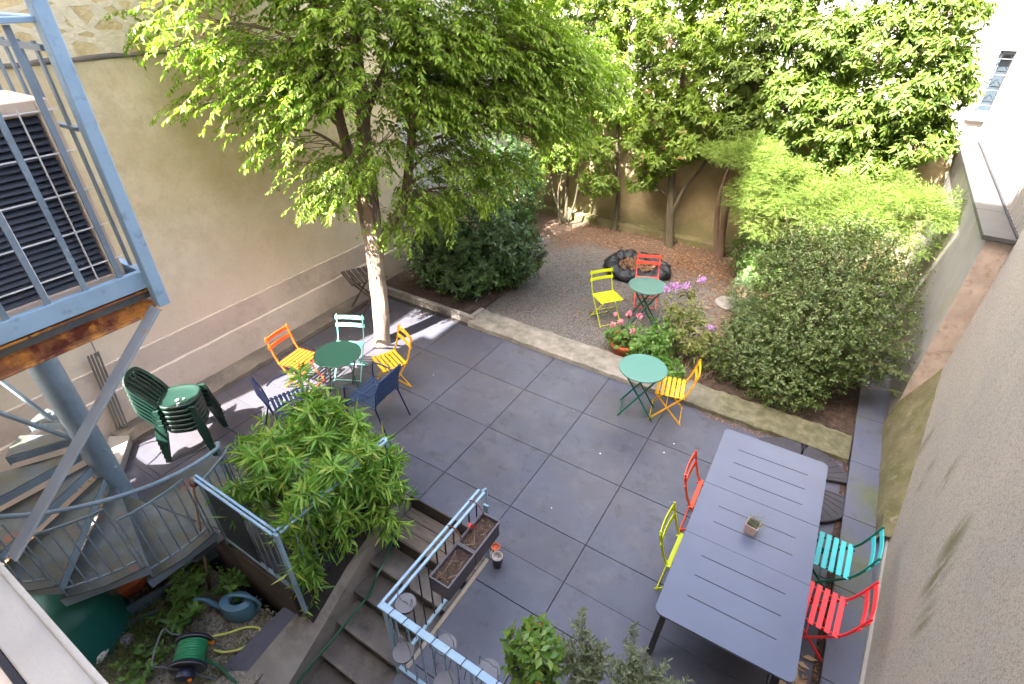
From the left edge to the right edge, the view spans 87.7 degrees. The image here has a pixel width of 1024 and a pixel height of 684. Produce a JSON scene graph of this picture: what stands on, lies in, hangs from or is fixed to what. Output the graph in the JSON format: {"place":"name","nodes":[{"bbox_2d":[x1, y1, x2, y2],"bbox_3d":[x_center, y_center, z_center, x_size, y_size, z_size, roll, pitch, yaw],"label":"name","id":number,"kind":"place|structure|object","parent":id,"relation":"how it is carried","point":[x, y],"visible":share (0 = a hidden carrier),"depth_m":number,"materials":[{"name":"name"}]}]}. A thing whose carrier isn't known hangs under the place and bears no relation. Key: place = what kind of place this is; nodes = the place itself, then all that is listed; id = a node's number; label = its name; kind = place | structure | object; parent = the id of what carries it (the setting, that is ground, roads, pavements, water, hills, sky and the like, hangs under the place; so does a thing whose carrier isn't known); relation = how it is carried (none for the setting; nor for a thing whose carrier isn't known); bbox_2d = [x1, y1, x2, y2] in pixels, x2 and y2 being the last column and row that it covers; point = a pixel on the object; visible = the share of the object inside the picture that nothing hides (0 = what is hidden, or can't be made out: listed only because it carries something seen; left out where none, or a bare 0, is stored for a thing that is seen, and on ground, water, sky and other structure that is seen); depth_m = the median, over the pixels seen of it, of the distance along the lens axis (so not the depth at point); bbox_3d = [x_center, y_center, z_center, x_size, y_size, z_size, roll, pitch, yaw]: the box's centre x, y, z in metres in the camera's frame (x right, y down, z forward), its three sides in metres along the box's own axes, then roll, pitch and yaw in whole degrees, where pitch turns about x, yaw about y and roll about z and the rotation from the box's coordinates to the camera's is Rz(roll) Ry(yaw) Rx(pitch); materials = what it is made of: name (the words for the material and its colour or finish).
{"place":"outdoors","nodes":[
{"label":"outdoors","id":0,"kind":"place"},
{"bbox_2d":[0,562,107,683],"bbox_3d":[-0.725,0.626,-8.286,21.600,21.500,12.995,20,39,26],"label":"window sill","id":1,"kind":"structure","parent":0,"point":[37,646],"depth_m":1.61,"materials":[{"name":"paint"}]},
{"bbox_2d":[0,0,169,560],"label":"steel balcony","id":2,"kind":"structure","parent":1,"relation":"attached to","point":[46,331],"depth_m":2.28,"materials":[{"name":"metal"}]},
{"bbox_2d":[0,90,124,319],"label":"air conditioner","id":3,"kind":"object","parent":2,"relation":"on","point":[25,219],"visible":0.82,"depth_m":2.21,"materials":[{"name":"beige metal"}]},
{"bbox_2d":[76,496,272,683],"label":"garden ground","id":4,"kind":"structure","parent":0,"point":[252,679],"depth_m":5.30,"materials":[{"name":"soil"}]},
{"bbox_2d":[31,569,132,667],"bbox_3d":[-4.288,2.622,5.112,0.910,0.715,0.880,20,39,26],"label":"compost barrel","id":5,"kind":"object","parent":4,"relation":"on","point":[91,628],"visible":0.28,"depth_m":4.98,"materials":[{"name":"green plastic"}]},
{"bbox_2d":[0,357,261,606],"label":"spiral staircase","id":6,"kind":"structure","parent":4,"relation":"on","point":[131,537],"depth_m":4.99,"materials":[{"name":"metal"}]},
{"bbox_2d":[116,576,147,597],"bbox_3d":[-4.119,2.490,5.678,0.670,0.300,0.670,20,39,26],"label":"terracotta bowl","id":7,"kind":"object","parent":4,"relation":"on","point":[127,590],"visible":0.16,"depth_m":5.50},
{"bbox_2d":[109,634,175,683],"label":"broad leaved herb","id":8,"kind":"object","parent":4,"relation":"on","point":[160,655],"visible":0.95,"depth_m":4.96,"materials":[{"name":"green plant"}]},
{"bbox_2d":[127,548,218,625],"bbox_3d":[-3.698,2.668,5.535,0.283,0.180,1.508,27,42,34],"label":"bed divider","id":9,"kind":"object","parent":4,"relation":"on","point":[212,554],"visible":0.16,"depth_m":5.53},
{"bbox_2d":[145,584,205,635],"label":"broad leaved herb","id":10,"kind":"object","parent":4,"relation":"on","point":[177,619],"visible":0.96,"depth_m":5.26,"materials":[{"name":"green plant"}]},
{"bbox_2d":[93,571,276,683],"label":"ground cover","id":11,"kind":"object","parent":4,"relation":"on","point":[156,627],"visible":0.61,"depth_m":5.23,"materials":[{"name":"green plant"}]},
{"bbox_2d":[95,560,276,683],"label":"garden pebbles","id":12,"kind":"object","parent":4,"relation":"on","point":[225,638],"visible":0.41,"depth_m":5.31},
{"bbox_2d":[151,628,221,683],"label":"hose reel","id":13,"kind":"object","parent":4,"relation":"on","point":[188,664],"visible":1,"depth_m":4.85,"materials":[{"name":"green plastic"}]},
{"bbox_2d":[164,557,211,608],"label":"broad leaved herb","id":14,"kind":"object","parent":4,"relation":"on","point":[196,579],"visible":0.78,"depth_m":5.48,"materials":[{"name":"green plant"}]},
{"bbox_2d":[190,477,210,589],"bbox_3d":[-3.077,1.966,5.293,0.338,1.655,0.031,-14,37,-20],"label":"wooden stake","id":15,"kind":"object","parent":4,"relation":"on","point":[200,531],"visible":0.68,"depth_m":5.18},
{"bbox_2d":[191,591,261,622],"bbox_3d":[-2.888,2.651,5.413,0.693,0.343,0.238,1,34,2],"label":"watering can","id":16,"kind":"object","parent":4,"relation":"on","point":[247,608],"visible":0.93,"depth_m":5.36,"materials":[{"name":"blue plastic"}]},
{"bbox_2d":[203,565,250,603],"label":"broad leaved herb","id":17,"kind":"object","parent":4,"relation":"on","point":[230,583],"visible":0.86,"depth_m":5.55,"materials":[{"name":"green plant"}]},
{"bbox_2d":[130,295,850,682],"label":"terrace bed","id":18,"kind":"object","parent":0,"point":[334,573],"visible":0.07,"depth_m":5.43,"materials":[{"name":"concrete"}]},
{"bbox_2d":[191,474,308,613],"bbox_3d":[-2.453,1.917,5.013,1.178,1.211,0.058,20,39,26],"label":"fence panel","id":19,"kind":"object","parent":18,"relation":"on","point":[239,538],"visible":0.97,"depth_m":4.89,"materials":[{"name":"blue paint"}]},
{"bbox_2d":[216,540,302,616],"bbox_3d":[-2.601,2.443,5.476,1.280,0.720,0.045,20,39,26],"label":"retaining board","id":20,"kind":"object","parent":18,"relation":"on","point":[276,595],"visible":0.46,"depth_m":5.36,"materials":[{"name":"brown wood"}]},
{"bbox_2d":[225,495,494,683],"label":"concrete steps","id":21,"kind":"structure","parent":18,"relation":"on","point":[284,646],"depth_m":5.33,"materials":[{"name":"concrete"}]},
{"bbox_2d":[205,519,394,683],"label":"garden hose","id":22,"kind":"object","parent":21,"relation":"on","point":[227,674],"visible":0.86,"depth_m":5.19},
{"bbox_2d":[276,437,390,578],"bbox_3d":[-1.607,1.685,5.185,0.066,1.011,1.300,20,39,26],"label":"stair side railing","id":23,"kind":"object","parent":21,"relation":"on","point":[385,442],"visible":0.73,"depth_m":4.85,"materials":[{"name":"metal"}]},
{"bbox_2d":[377,488,501,683],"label":"terrace railing","id":24,"kind":"object","parent":21,"relation":"attached to","point":[422,633],"visible":0.91,"depth_m":4.07,"materials":[{"name":"metal"}]},
{"bbox_2d":[393,632,413,663],"bbox_3d":[-0.787,2.184,3.825,0.156,0.322,0.156,20,39,26],"label":"tealight holder","id":25,"kind":"object","parent":24,"relation":"hanging from","point":[403,652],"visible":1,"depth_m":3.86,"materials":[{"name":"metal"}]},
{"bbox_2d":[395,589,415,614],"bbox_3d":[-0.788,1.915,3.936,0.156,0.202,0.156,20,39,26],"label":"tealight holder","id":26,"kind":"object","parent":24,"relation":"hanging from","point":[405,603],"visible":1,"depth_m":3.94,"materials":[{"name":"glass"}]},
{"bbox_2d":[434,663,455,683],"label":"tealight holder","id":27,"kind":"object","parent":24,"relation":"hanging from","point":[445,677],"visible":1,"depth_m":3.72,"materials":[{"name":"metal"}]},
{"bbox_2d":[436,628,456,655],"bbox_3d":[-0.477,2.143,3.826,0.156,0.272,0.156,20,39,26],"label":"tealight holder","id":28,"kind":"object","parent":24,"relation":"hanging from","point":[449,640],"visible":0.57,"depth_m":3.87,"materials":[{"name":"metal"}]},
{"bbox_2d":[429,542,475,600],"bbox_3d":[-0.486,1.880,4.371,0.210,0.195,0.367,20,39,26],"label":"planter box","id":29,"kind":"object","parent":24,"relation":"attached to","point":[451,571],"visible":1,"depth_m":4.32,"materials":[{"name":"brown plastic"}]},
{"bbox_2d":[457,512,500,564],"bbox_3d":[-0.283,1.706,4.630,0.200,0.195,0.372,20,39,26],"label":"planter box","id":30,"kind":"object","parent":24,"relation":"attached to","point":[480,538],"visible":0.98,"depth_m":4.60,"materials":[{"name":"brown plastic"}]},
{"bbox_2d":[478,655,499,679],"bbox_3d":[-0.159,2.234,3.647,0.156,0.207,0.156,20,39,26],"label":"tealight holder","id":31,"kind":"object","parent":24,"relation":"hanging from","point":[490,666],"visible":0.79,"depth_m":3.67,"materials":[{"name":"glass"}]},
{"bbox_2d":[92,298,843,683],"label":"terrace tiles","id":32,"kind":"object","parent":18,"relation":"on","point":[480,382],"visible":0.56,"depth_m":6.21,"materials":[{"name":"tile"}]},
{"bbox_2d":[107,435,131,470],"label":"concrete pillar","id":33,"kind":"structure","parent":32,"relation":"on","point":[120,446],"depth_m":6.33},
{"bbox_2d":[133,405,228,462],"bbox_3d":[-3.907,0.913,6.297,0.711,0.816,0.529,-6,35,-10],"label":"plastic chair","id":34,"kind":"object","parent":32,"relation":"on","point":[217,416],"visible":0.27,"depth_m":6.22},
{"bbox_2d":[131,401,226,458],"bbox_3d":[-3.909,0.858,6.268,0.711,0.816,0.529,-7,35,-10],"label":"plastic chair","id":35,"kind":"object","parent":34,"relation":"on","point":[185,425],"visible":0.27,"depth_m":6.13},
{"bbox_2d":[129,397,224,453],"bbox_3d":[-3.912,0.803,6.238,0.711,0.816,0.529,-7,35,-10],"label":"plastic chair","id":36,"kind":"object","parent":35,"relation":"on","point":[161,428],"visible":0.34,"depth_m":6.10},
{"bbox_2d":[127,377,223,449],"bbox_3d":[-3.915,0.748,6.209,0.711,0.816,0.529,-6,35,-10],"label":"plastic chair","id":37,"kind":"object","parent":36,"relation":"on","point":[180,416],"visible":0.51,"depth_m":6.07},
{"bbox_2d":[125,372,222,445],"bbox_3d":[-3.917,0.693,6.180,0.711,0.816,0.529,-6,35,-10],"label":"plastic chair","id":38,"kind":"object","parent":37,"relation":"on","point":[197,419],"visible":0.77,"depth_m":6.06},
{"bbox_2d":[122,367,220,441],"bbox_3d":[-3.920,0.638,6.151,0.711,0.816,0.529,-6,35,-10],"label":"plastic chair","id":39,"kind":"object","parent":38,"relation":"on","point":[190,394],"visible":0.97,"depth_m":6.08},
{"bbox_2d":[204,411,313,530],"bbox_3d":[-2.433,1.379,5.205,1.108,1.287,1.084,20,39,26],"label":"oleander","id":40,"kind":"object","parent":32,"relation":"on","point":[272,467],"visible":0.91,"depth_m":5.02,"materials":[{"name":"green plant"}]},
{"bbox_2d":[249,372,318,428],"bbox_3d":[-2.753,0.757,6.500,0.600,0.866,0.575,-20,39,-28],"label":"slatted armchair","id":41,"kind":"object","parent":32,"relation":"on","point":[260,394],"visible":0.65,"depth_m":6.45,"materials":[{"name":"paint"}]},
{"bbox_2d":[264,324,324,387],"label":"folding chair","id":42,"kind":"object","parent":32,"relation":"on","point":[279,340],"visible":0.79,"depth_m":7.25,"materials":[{"name":"orange paint"}]},
{"bbox_2d":[259,445,405,601],"bbox_3d":[-1.714,1.663,5.097,1.430,1.620,0.848,-26,42,-33],"label":"oleander","id":43,"kind":"object","parent":32,"relation":"on","point":[315,479],"visible":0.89,"depth_m":4.88,"materials":[{"name":"green plant"}]},
{"bbox_2d":[269,358,397,466],"bbox_3d":[-1.830,1.012,5.458,1.239,1.617,0.840,11,36,15],"label":"oleander","id":44,"kind":"object","parent":32,"relation":"on","point":[313,434],"visible":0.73,"depth_m":5.32,"materials":[{"name":"green plant"}]},
{"bbox_2d":[313,341,361,405],"bbox_3d":[-2.262,0.446,7.094,0.600,0.723,0.600,-20,39,-27],"label":"round table","id":45,"kind":"object","parent":32,"relation":"on","point":[337,354],"visible":0.98,"depth_m":6.90,"materials":[{"name":"paint"}]},
{"bbox_2d":[334,314,367,381],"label":"folding chair","id":46,"kind":"object","parent":32,"relation":"on","point":[362,325],"visible":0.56,"depth_m":7.55,"materials":[{"name":"teal paint"}]},
{"bbox_2d":[341,265,390,321],"bbox_3d":[-2.434,-0.814,8.948,0.592,0.731,0.560,-20,39,-27],"label":"slatted side table","id":47,"kind":"object","parent":32,"relation":"on","point":[352,280],"visible":0.68,"depth_m":8.76,"materials":[{"name":"grey wood"}]},
{"bbox_2d":[104,0,641,347],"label":"tree","id":48,"kind":"object","parent":32,"relation":"on","point":[466,60],"visible":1,"depth_m":6.30,"materials":[{"name":"green plant"}]},
{"bbox_2d":[333,418,420,549],"bbox_3d":[-1.337,1.329,5.338,0.835,1.308,0.997,1,34,1],"label":"oleander","id":49,"kind":"object","parent":32,"relation":"on","point":[365,448],"visible":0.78,"depth_m":5.22,"materials":[{"name":"green plant"}]},
{"bbox_2d":[343,362,410,436],"bbox_3d":[-1.699,0.649,6.669,0.600,0.866,0.575,16,37,21],"label":"slatted armchair","id":50,"kind":"object","parent":32,"relation":"on","point":[387,385],"visible":0.98,"depth_m":6.54,"materials":[{"name":"paint"}]},
{"bbox_2d":[371,324,411,397],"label":"folding chair","id":51,"kind":"object","parent":32,"relation":"on","point":[374,359],"visible":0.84,"depth_m":7.24,"materials":[{"name":"yellow paint"}]},
{"bbox_2d":[499,612,571,683],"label":"orange tree","id":52,"kind":"object","parent":32,"relation":"on","point":[530,653],"visible":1,"depth_m":3.69,"materials":[{"name":"green plant"}]},
{"bbox_2d":[557,606,620,683],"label":"olive shrub","id":53,"kind":"object","parent":32,"relation":"on","point":[585,668],"visible":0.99,"depth_m":3.71,"materials":[{"name":"green plant"}]},
{"bbox_2d":[341,296,848,681],"bbox_3d":[1.105,0.603,7.440,4.079,0.154,7.911,-26,42,-33],"label":"leaf debris","id":54,"kind":"object","parent":32,"relation":"on","point":[750,430],"visible":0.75,"depth_m":6.87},
{"bbox_2d":[617,354,667,421],"bbox_3d":[1.642,0.618,6.878,0.600,0.723,0.600,10,35,14],"label":"round table","id":55,"kind":"object","parent":32,"relation":"on","point":[643,368],"visible":1,"depth_m":6.69,"materials":[{"name":"teal paint"}]},
{"bbox_2d":[605,621,694,683],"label":"olive shrub","id":56,"kind":"object","parent":32,"relation":"on","point":[625,672],"visible":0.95,"depth_m":3.73,"materials":[{"name":"green plant"}]},
{"bbox_2d":[654,502,683,589],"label":"folding chair","id":57,"kind":"object","parent":32,"relation":"on","point":[668,562],"visible":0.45,"depth_m":4.81,"materials":[{"name":"paint"}]},
{"bbox_2d":[648,359,701,424],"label":"folding chair","id":58,"kind":"object","parent":32,"relation":"on","point":[672,389],"visible":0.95,"depth_m":6.77,"materials":[{"name":"yellow paint"}]},
{"bbox_2d":[679,450,703,530],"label":"folding chair","id":59,"kind":"object","parent":32,"relation":"on","point":[691,505],"visible":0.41,"depth_m":5.34,"materials":[{"name":"paint"}]},
{"bbox_2d":[646,429,827,683],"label":"extending table","id":60,"kind":"object","parent":32,"relation":"on","point":[731,586],"visible":0.98,"depth_m":4.45,"materials":[{"name":"metal"}]},
{"bbox_2d":[740,511,770,536],"bbox_3d":[2.105,1.553,4.622,0.236,0.217,0.212,26,41,32],"label":"herb pot","id":61,"kind":"object","parent":60,"relation":"on","point":[752,526],"visible":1,"depth_m":4.60,"materials":[{"name":"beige ceramic"}]},
{"bbox_2d":[758,437,807,454],"bbox_3d":[3.245,1.284,6.490,0.556,0.060,0.548,-28,43,-35],"label":"parasol weight","id":62,"kind":"object","parent":32,"relation":"on","point":[789,444],"visible":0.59,"depth_m":6.51,"materials":[{"name":"grey plastic"}]},
{"bbox_2d":[778,655,817,683],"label":"curled leaves","id":63,"kind":"object","parent":32,"relation":"on","point":[798,680],"visible":0.57,"depth_m":4.38,"materials":[{"name":"brown plant"}]},
{"bbox_2d":[801,445,847,484],"bbox_3d":[3.632,1.429,6.280,0.556,0.060,0.548,9,35,13],"label":"parasol weight","id":64,"kind":"object","parent":32,"relation":"on","point":[836,473],"visible":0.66,"depth_m":6.21,"materials":[{"name":"grey plastic"}]},
{"bbox_2d":[820,489,844,523],"bbox_3d":[3.425,1.778,5.765,0.548,0.060,0.556,9,35,13],"label":"parasol weight","id":65,"kind":"object","parent":32,"relation":"on","point":[832,507],"visible":0.39,"depth_m":5.72,"materials":[{"name":"grey plastic"}]},
{"bbox_2d":[802,581,879,662],"bbox_3d":[2.585,2.233,4.412,0.504,0.831,0.420,23,40,29],"label":"folding chair","id":66,"kind":"object","parent":32,"relation":"on","point":[833,601],"visible":0.77,"depth_m":4.34,"materials":[{"name":"red paint"}]},
{"bbox_2d":[812,526,884,599],"bbox_3d":[2.922,1.955,4.826,0.504,0.831,0.420,21,39,27],"label":"folding chair","id":67,"kind":"object","parent":32,"relation":"on","point":[826,550],"visible":0.84,"depth_m":4.76,"materials":[{"name":"paint"}]},
{"bbox_2d":[810,463,848,683],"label":"gutter gap","id":68,"kind":"object","parent":18,"relation":"on","point":[821,632],"visible":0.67,"depth_m":4.80,"materials":[{"name":"soil"}]},
{"bbox_2d":[475,209,873,452],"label":"gravel ground","id":69,"kind":"structure","parent":0,"point":[565,320],"depth_m":9.82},
{"bbox_2d":[0,0,521,532],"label":"neighbour house","id":70,"kind":"structure","parent":69,"relation":"on","point":[244,268],"depth_m":6.69,"materials":[{"name":"paint"}]},
{"bbox_2d":[87,351,128,429],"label":"wall pipes","id":71,"kind":"object","parent":70,"relation":"attached to","point":[103,384],"depth_m":6.28,"materials":[{"name":"grey metal"}]},
{"bbox_2d":[110,287,370,444],"bbox_3d":[-3.626,0.110,8.122,0.419,0.120,4.550,20,39,26],"label":"wall foot mortar","id":72,"kind":"object","parent":70,"relation":"attached to","point":[138,429],"depth_m":7.88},
{"bbox_2d":[388,0,523,211],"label":"pale gable wall","id":73,"kind":"structure","parent":70,"relation":"attached to","point":[429,168],"depth_m":10.23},
{"bbox_2d":[387,286,483,322],"bbox_3d":[-1.471,-0.729,9.449,2.200,0.220,0.400,20,39,26],"label":"bed edging","id":74,"kind":"object","parent":69,"relation":"on","point":[413,299],"visible":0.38,"depth_m":9.18,"materials":[{"name":"grey concrete"}]},
{"bbox_2d":[386,250,543,314],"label":"bush bed soil","id":75,"kind":"object","parent":69,"relation":"on","point":[404,281],"visible":0.14,"depth_m":9.57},
{"bbox_2d":[397,178,548,303],"bbox_3d":[-0.661,-1.903,9.441,2.717,2.183,2.208,20,39,26],"label":"laurel bush","id":76,"kind":"object","parent":75,"relation":"on","point":[466,264],"visible":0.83,"depth_m":9.09,"materials":[{"name":"green plant"}]},
{"bbox_2d":[466,128,551,247],"bbox_3d":[0.015,-3.270,10.884,1.675,2.667,2.394,20,39,26],"label":"laurel bush","id":77,"kind":"object","parent":69,"relation":"on","point":[532,207],"visible":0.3,"depth_m":10.56,"materials":[{"name":"green plant"}]},
{"bbox_2d":[504,0,640,225],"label":"wall tree","id":78,"kind":"object","parent":69,"relation":"on","point":[586,14],"visible":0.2,"depth_m":10.39,"materials":[{"name":"green plant"}]},
{"bbox_2d":[590,267,623,327],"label":"folding chair","id":79,"kind":"object","parent":69,"relation":"on","point":[612,293],"visible":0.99,"depth_m":8.77,"materials":[{"name":"paint"}]},
{"bbox_2d":[574,0,672,231],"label":"wall tree","id":80,"kind":"object","parent":69,"relation":"on","point":[594,182],"visible":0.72,"depth_m":10.39,"materials":[{"name":"green plant"}]},
{"bbox_2d":[602,310,655,356],"bbox_3d":[1.740,-0.097,7.963,0.836,0.679,0.614,20,39,26],"label":"geranium pot","id":81,"kind":"object","parent":69,"relation":"on","point":[618,341],"visible":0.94,"depth_m":7.93,"materials":[{"name":"ceramic"}]},
{"bbox_2d":[603,249,671,281],"bbox_3d":[2.462,-1.499,10.407,1.364,0.258,1.239,20,39,26],"label":"leaf sack","id":82,"kind":"object","parent":69,"relation":"on","point":[621,262],"visible":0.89,"depth_m":10.31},
{"bbox_2d":[508,221,769,341],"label":"fallen leaves","id":83,"kind":"object","parent":69,"relation":"on","point":[685,258],"visible":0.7,"depth_m":10.69,"materials":[{"name":"brown plant"}]},
{"bbox_2d":[628,276,666,324],"bbox_3d":[2.159,-0.609,8.692,0.600,0.723,0.600,7,35,10],"label":"round table","id":84,"kind":"object","parent":69,"relation":"on","point":[648,286],"visible":0.81,"depth_m":8.50,"materials":[{"name":"green paint"}]},
{"bbox_2d":[633,254,661,309],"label":"folding chair","id":85,"kind":"object","parent":69,"relation":"on","point":[649,262],"visible":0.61,"depth_m":9.27,"materials":[{"name":"red paint"}]},
{"bbox_2d":[627,314,687,384],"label":"green perennial","id":86,"kind":"object","parent":69,"relation":"on","point":[657,348],"visible":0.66,"depth_m":7.74,"materials":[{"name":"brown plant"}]},
{"bbox_2d":[468,309,851,463],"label":"garden kerb","id":87,"kind":"structure","parent":69,"relation":"on","point":[829,442],"depth_m":7.25,"materials":[{"name":"concrete"}]},
{"bbox_2d":[659,275,730,370],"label":"rhododendron","id":88,"kind":"object","parent":69,"relation":"on","point":[678,313],"visible":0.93,"depth_m":7.70,"materials":[{"name":"green plant"}]},
{"bbox_2d":[616,0,787,247],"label":"wall tree","id":89,"kind":"object","parent":69,"relation":"on","point":[691,32],"visible":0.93,"depth_m":9.61,"materials":[{"name":"green plant"}]},
{"bbox_2d":[521,96,956,285],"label":"back garden wall","id":90,"kind":"structure","parent":69,"relation":"on","point":[642,214],"depth_m":11.41,"materials":[{"name":"stone"}]},
{"bbox_2d":[727,224,787,289],"bbox_3d":[4.491,-1.537,9.754,0.949,1.110,1.286,-6,35,-9],"label":"young laurel","id":91,"kind":"object","parent":69,"relation":"on","point":[748,257],"visible":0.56,"depth_m":9.70,"materials":[{"name":"green plant"}]},
{"bbox_2d":[698,295,865,435],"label":"shrub bed soil","id":92,"kind":"object","parent":69,"relation":"on","point":[837,412],"visible":0.29,"depth_m":7.25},
{"bbox_2d":[721,270,764,325],"bbox_3d":[3.886,-0.677,8.783,0.767,0.926,1.120,-2,34,-3],"label":"dwarf conifer","id":93,"kind":"object","parent":92,"relation":"on","point":[738,297],"visible":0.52,"depth_m":8.82,"materials":[{"name":"green plant"}]},
{"bbox_2d":[695,299,832,417],"bbox_3d":[3.539,0.068,7.426,1.864,1.227,1.806,20,39,26],"label":"privet shrub","id":94,"kind":"object","parent":92,"relation":"on","point":[752,375],"visible":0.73,"depth_m":7.19,"materials":[{"name":"green plant"}]},
{"bbox_2d":[736,205,935,395],"bbox_3d":[4.386,-0.668,7.381,2.423,2.330,2.912,20,39,26],"label":"privet shrub","id":95,"kind":"object","parent":92,"relation":"on","point":[818,288],"visible":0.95,"depth_m":6.96,"materials":[{"name":"green plant"}]},
{"bbox_2d":[858,318,922,398],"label":"straggling branch","id":96,"kind":"object","parent":95,"relation":"attached to","point":[911,346],"visible":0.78,"depth_m":6.50,"materials":[{"name":"green plant"}]},
{"bbox_2d":[696,124,967,265],"bbox_3d":[4.786,-1.796,8.680,1.931,2.740,4.124,-25,42,-32],"label":"feathery conifer","id":97,"kind":"object","parent":69,"relation":"on","point":[935,211],"visible":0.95,"depth_m":8.13,"materials":[{"name":"green plant"}]},
{"bbox_2d":[710,0,998,276],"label":"broad leaved tree","id":98,"kind":"object","parent":69,"relation":"on","point":[812,93],"visible":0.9,"depth_m":8.10,"materials":[{"name":"green plant"}]},
{"bbox_2d":[858,229,1023,683],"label":"roughcast house","id":99,"kind":"structure","parent":69,"relation":"on","point":[950,573],"depth_m":3.87,"materials":[{"name":"paint"}]},
{"bbox_2d":[977,38,1023,235],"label":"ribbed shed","id":100,"kind":"structure","parent":99,"relation":"attached to","point":[1000,135],"depth_m":7.00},
{"bbox_2d":[888,141,1016,414],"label":"side garden wall","id":101,"kind":"structure","parent":69,"relation":"on","point":[971,257],"depth_m":6.29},
{"bbox_2d":[978,141,1018,239],"bbox_3d":[6.123,-2.073,6.774,0.033,0.027,4.510,20,39,26],"label":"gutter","id":102,"kind":"object","parent":101,"relation":"on","point":[1002,200],"visible":1,"depth_m":6.25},
{"bbox_2d":[530,0,1023,233],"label":"white house","id":103,"kind":"structure","parent":0,"point":[1003,37],"depth_m":9.87,"materials":[{"name":"stone"}]},
{"bbox_2d":[972,50,1016,114],"bbox_3d":[9.308,-4.789,9.908,0.840,1.100,0.110,20,39,26],"label":"window","id":104,"kind":"structure","parent":103,"relation":"in","point":[997,79],"depth_m":10.03,"materials":[{"name":"glass"}]},
{"bbox_2d":[819,279,894,683],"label":"raised slab path","id":105,"kind":"structure","parent":0,"point":[842,660],"depth_m":5.47,"materials":[{"name":"concrete"}]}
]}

